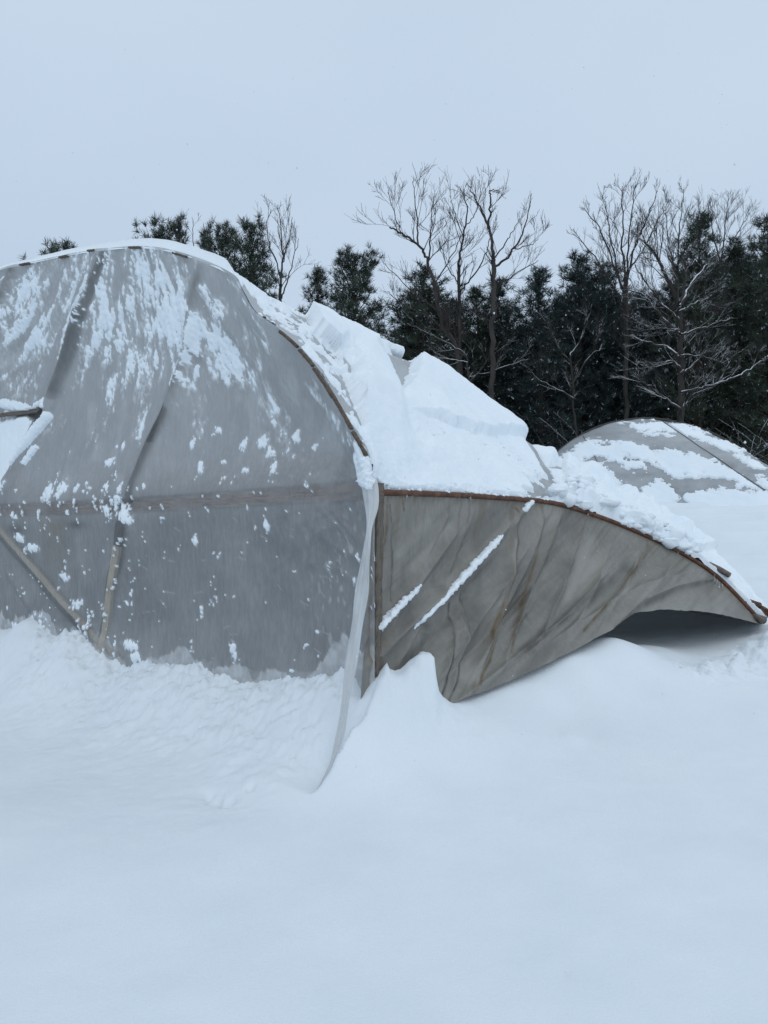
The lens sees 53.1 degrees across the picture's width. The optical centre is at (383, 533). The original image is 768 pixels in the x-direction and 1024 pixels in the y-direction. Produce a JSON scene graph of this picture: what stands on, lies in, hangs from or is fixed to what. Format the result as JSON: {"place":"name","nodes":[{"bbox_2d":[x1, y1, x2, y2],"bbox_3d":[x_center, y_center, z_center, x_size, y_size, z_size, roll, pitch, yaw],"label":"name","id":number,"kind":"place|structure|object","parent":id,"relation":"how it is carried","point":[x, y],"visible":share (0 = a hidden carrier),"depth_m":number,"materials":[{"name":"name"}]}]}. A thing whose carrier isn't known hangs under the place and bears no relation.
{"place":"outdoors","nodes":[
{"label":"outdoors","id":0,"kind":"place"},
{"bbox_2d":[0,0,766,766],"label":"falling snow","id":1,"kind":"structure","parent":0,"point":[476,332],"depth_m":4.33,"materials":[{"name":"white snow"}]},
{"bbox_2d":[0,502,767,1023],"bbox_3d":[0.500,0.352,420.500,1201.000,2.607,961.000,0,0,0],"label":"snow ground","id":2,"kind":"structure","parent":0,"point":[574,836],"depth_m":3.96,"materials":[{"name":"white snow"}]},
{"bbox_2d":[19,235,77,260],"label":"pine tree","id":3,"kind":"object","parent":2,"relation":"on","point":[56,246],"visible":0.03,"depth_m":29.72,"materials":[{"name":"green plant"}]},
{"bbox_2d":[132,212,190,243],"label":"pine tree","id":4,"kind":"object","parent":2,"relation":"on","point":[165,235],"visible":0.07,"depth_m":26.82,"materials":[{"name":"green plant"}]},
{"bbox_2d":[173,209,189,243],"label":"pine tree","id":5,"kind":"object","parent":2,"relation":"on","point":[179,221],"visible":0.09,"depth_m":27.46,"materials":[{"name":"green plant"}]},
{"bbox_2d":[171,209,200,245],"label":"bare tree","id":6,"kind":"object","parent":2,"relation":"on","point":[186,230],"visible":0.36,"depth_m":26.51,"materials":[{"name":"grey plant"}]},
{"bbox_2d":[191,217,243,274],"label":"pine tree","id":7,"kind":"object","parent":2,"relation":"on","point":[206,243],"visible":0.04,"depth_m":26.76,"materials":[{"name":"green plant"}]},
{"bbox_2d":[221,213,295,310],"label":"pine tree","id":8,"kind":"object","parent":2,"relation":"on","point":[251,268],"visible":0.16,"depth_m":26.21,"materials":[{"name":"green plant"}]},
{"bbox_2d":[255,193,317,300],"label":"bare tree","id":9,"kind":"object","parent":2,"relation":"on","point":[282,261],"visible":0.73,"depth_m":25.50,"materials":[{"name":"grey plant"}]},
{"bbox_2d":[295,261,332,314],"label":"pine tree","id":10,"kind":"object","parent":2,"relation":"on","point":[319,277],"visible":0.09,"depth_m":26.80,"materials":[{"name":"green plant"}]},
{"bbox_2d":[326,243,415,359],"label":"pine tree","id":11,"kind":"object","parent":2,"relation":"on","point":[350,305],"visible":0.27,"depth_m":25.68,"materials":[{"name":"green plant"}]},
{"bbox_2d":[0,246,767,788],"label":"greenhouse","id":12,"kind":"object","parent":2,"relation":"on","point":[548,582],"visible":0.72,"depth_m":6.11,"materials":[{"name":"plastic"},{"name":"rusted metal"},{"name":"snow"}]},
{"bbox_2d":[0,246,374,675],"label":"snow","id":13,"kind":"structure","parent":12,"relation":"attached to","point":[16,439],"depth_m":6.52,"materials":[{"name":"white snow"}]},
{"bbox_2d":[356,456,374,489],"bbox_3d":[-0.113,-0.381,4.915,0.140,0.225,0.134,0,0,34],"label":"snow clump","id":14,"kind":"object","parent":12,"relation":"on","point":[366,477],"visible":0.99,"depth_m":4.87,"materials":[{"name":"white snow"}]},
{"bbox_2d":[0,238,767,617],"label":"roof snow","id":15,"kind":"structure","parent":12,"relation":"on","point":[400,440],"depth_m":6.74,"materials":[{"name":"white snow"}]},
{"bbox_2d":[381,338,404,357],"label":"snow slab","id":16,"kind":"structure","parent":15,"relation":"on","point":[397,350],"depth_m":8.34,"materials":[{"name":"white snow"}]},
{"bbox_2d":[378,584,421,629],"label":"snow ridge","id":17,"kind":"structure","parent":12,"relation":"on","point":[390,615],"depth_m":5.12,"materials":[{"name":"white snow"}]},
{"bbox_2d":[414,534,503,628],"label":"snow ridge","id":18,"kind":"structure","parent":12,"relation":"on","point":[465,574],"depth_m":5.72,"materials":[{"name":"white snow"}]},
{"bbox_2d":[522,500,534,511],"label":"snow ridge","id":19,"kind":"structure","parent":12,"relation":"on","point":[527,507],"depth_m":6.73,"materials":[{"name":"white snow"}]},
{"bbox_2d":[386,393,701,554],"bbox_3d":[1.212,-0.547,7.096,4.397,1.553,1.480,0,0,-40],"label":"snow rubble","id":20,"kind":"object","parent":12,"relation":"on","point":[652,522],"visible":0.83,"depth_m":7.61,"materials":[{"name":"white snow"}]},
{"bbox_2d":[345,158,492,374],"bbox_3d":[1.103,-5.288,23.946,4.665,12.989,2.416,0,0,0],"label":"bare tree","id":21,"kind":"object","parent":2,"relation":"on","point":[444,324],"visible":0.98,"depth_m":24.28,"materials":[{"name":"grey plant"}]},
{"bbox_2d":[374,259,483,383],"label":"pine tree","id":22,"kind":"object","parent":2,"relation":"on","point":[405,327],"visible":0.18,"depth_m":26.08,"materials":[{"name":"green plant"}]},
{"bbox_2d":[434,169,497,375],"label":"bare tree","id":23,"kind":"object","parent":2,"relation":"on","point":[460,291],"visible":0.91,"depth_m":25.37,"materials":[{"name":"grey plant"}]},
{"bbox_2d":[402,296,533,382],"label":"bare tree","id":24,"kind":"object","parent":2,"relation":"on","point":[466,362],"visible":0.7,"depth_m":24.00,"materials":[{"name":"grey plant"}]},
{"bbox_2d":[455,281,534,441],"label":"pine tree","id":25,"kind":"object","parent":2,"relation":"on","point":[480,329],"visible":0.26,"depth_m":27.67,"materials":[{"name":"green plant"}]},
{"bbox_2d":[448,167,549,399],"bbox_3d":[3.681,-5.242,24.079,3.242,12.885,2.416,0,0,0],"label":"bare tree","id":26,"kind":"object","parent":2,"relation":"on","point":[494,265],"visible":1,"depth_m":23.87,"materials":[{"name":"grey plant"}]},
{"bbox_2d":[462,273,536,440],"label":"pine tree","id":27,"kind":"object","parent":2,"relation":"on","point":[504,318],"visible":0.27,"depth_m":27.50,"materials":[{"name":"green plant"}]},
{"bbox_2d":[498,263,597,449],"bbox_3d":[5.443,-4.239,26.524,4.191,10.506,4.529,0,0,-11],"label":"pine tree","id":28,"kind":"object","parent":2,"relation":"on","point":[529,388],"visible":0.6,"depth_m":26.41,"materials":[{"name":"green plant"}]},
{"bbox_2d":[357,246,767,461],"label":"pine wood","id":29,"kind":"object","parent":2,"relation":"on","point":[517,324],"visible":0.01,"depth_m":30.62,"materials":[{"name":"green plant"}]},
{"bbox_2d":[519,296,607,435],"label":"bare tree","id":30,"kind":"object","parent":2,"relation":"on","point":[573,378],"visible":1,"depth_m":24.98,"materials":[{"name":"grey plant"}]},
{"bbox_2d":[528,247,636,447],"bbox_3d":[7.002,-4.687,27.494,4.431,11.234,3.969,0,0,-27],"label":"pine tree","id":31,"kind":"object","parent":2,"relation":"on","point":[576,294],"visible":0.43,"depth_m":27.01,"materials":[{"name":"green plant"}]},
{"bbox_2d":[542,254,666,432],"bbox_3d":[7.988,-4.577,27.883,4.104,10.994,4.470,0,0,-36],"label":"pine tree","id":32,"kind":"object","parent":2,"relation":"on","point":[602,281],"visible":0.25,"depth_m":27.39,"materials":[{"name":"green plant"}]},
{"bbox_2d":[566,169,677,418],"bbox_3d":[7.924,-5.415,25.400,2.807,12.849,3.632,0,0,33],"label":"bare tree","id":33,"kind":"object","parent":2,"relation":"on","point":[624,304],"visible":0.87,"depth_m":25.30,"materials":[{"name":"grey plant"}]},
{"bbox_2d":[577,287,704,430],"bbox_3d":[8.985,-3.969,26.992,5.029,9.462,4.617,0,0,-34],"label":"pine tree","id":34,"kind":"object","parent":2,"relation":"on","point":[640,350],"visible":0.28,"depth_m":26.58,"materials":[{"name":"green plant"}]},
{"bbox_2d":[526,399,767,463],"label":"undergrowth","id":35,"kind":"object","parent":2,"relation":"on","point":[752,450],"visible":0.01,"depth_m":21.86,"materials":[{"name":"brown plant"}]},
{"bbox_2d":[557,417,767,502],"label":"greenhouse","id":36,"kind":"object","parent":2,"relation":"on","point":[624,431],"visible":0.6,"depth_m":15.29,"materials":[{"name":"grey plastic"}]},
{"bbox_2d":[559,419,767,505],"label":"patchy snow","id":37,"kind":"structure","parent":36,"relation":"on","point":[676,463],"depth_m":14.94,"materials":[{"name":"white snow"}]},
{"bbox_2d":[629,276,720,431],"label":"pine tree","id":38,"kind":"object","parent":2,"relation":"on","point":[657,337],"visible":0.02,"depth_m":28.23,"materials":[{"name":"green plant"}]},
{"bbox_2d":[604,210,767,422],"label":"bare tree","id":39,"kind":"object","parent":2,"relation":"on","point":[679,355],"visible":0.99,"depth_m":23.09,"materials":[{"name":"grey plant"}]},
{"bbox_2d":[653,177,718,395],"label":"bare tree","id":40,"kind":"object","parent":2,"relation":"on","point":[685,216],"visible":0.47,"depth_m":27.39,"materials":[{"name":"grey plant"}]},
{"bbox_2d":[631,209,761,451],"bbox_3d":[10.563,-5.229,26.165,4.391,12.005,4.745,0,0,39],"label":"pine tree","id":41,"kind":"object","parent":2,"relation":"on","point":[697,404],"visible":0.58,"depth_m":25.96,"materials":[{"name":"green plant"}]},
{"bbox_2d":[701,230,766,455],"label":"pine tree","id":42,"kind":"object","parent":2,"relation":"on","point":[735,254],"visible":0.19,"depth_m":27.49,"materials":[{"name":"green plant"}]},
{"bbox_2d":[703,212,767,464],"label":"pine tree","id":43,"kind":"object","parent":2,"relation":"on","point":[760,270],"visible":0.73,"depth_m":25.68,"materials":[{"name":"green plant"}]},
{"bbox_2d":[706,185,767,428],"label":"bare tree","id":44,"kind":"object","parent":2,"relation":"on","point":[720,262],"visible":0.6,"depth_m":29.07,"materials":[{"name":"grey plant"}]},
{"bbox_2d":[0,0,767,342],"label":"sky","id":45,"kind":"structure","parent":0,"point":[122,87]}
]}

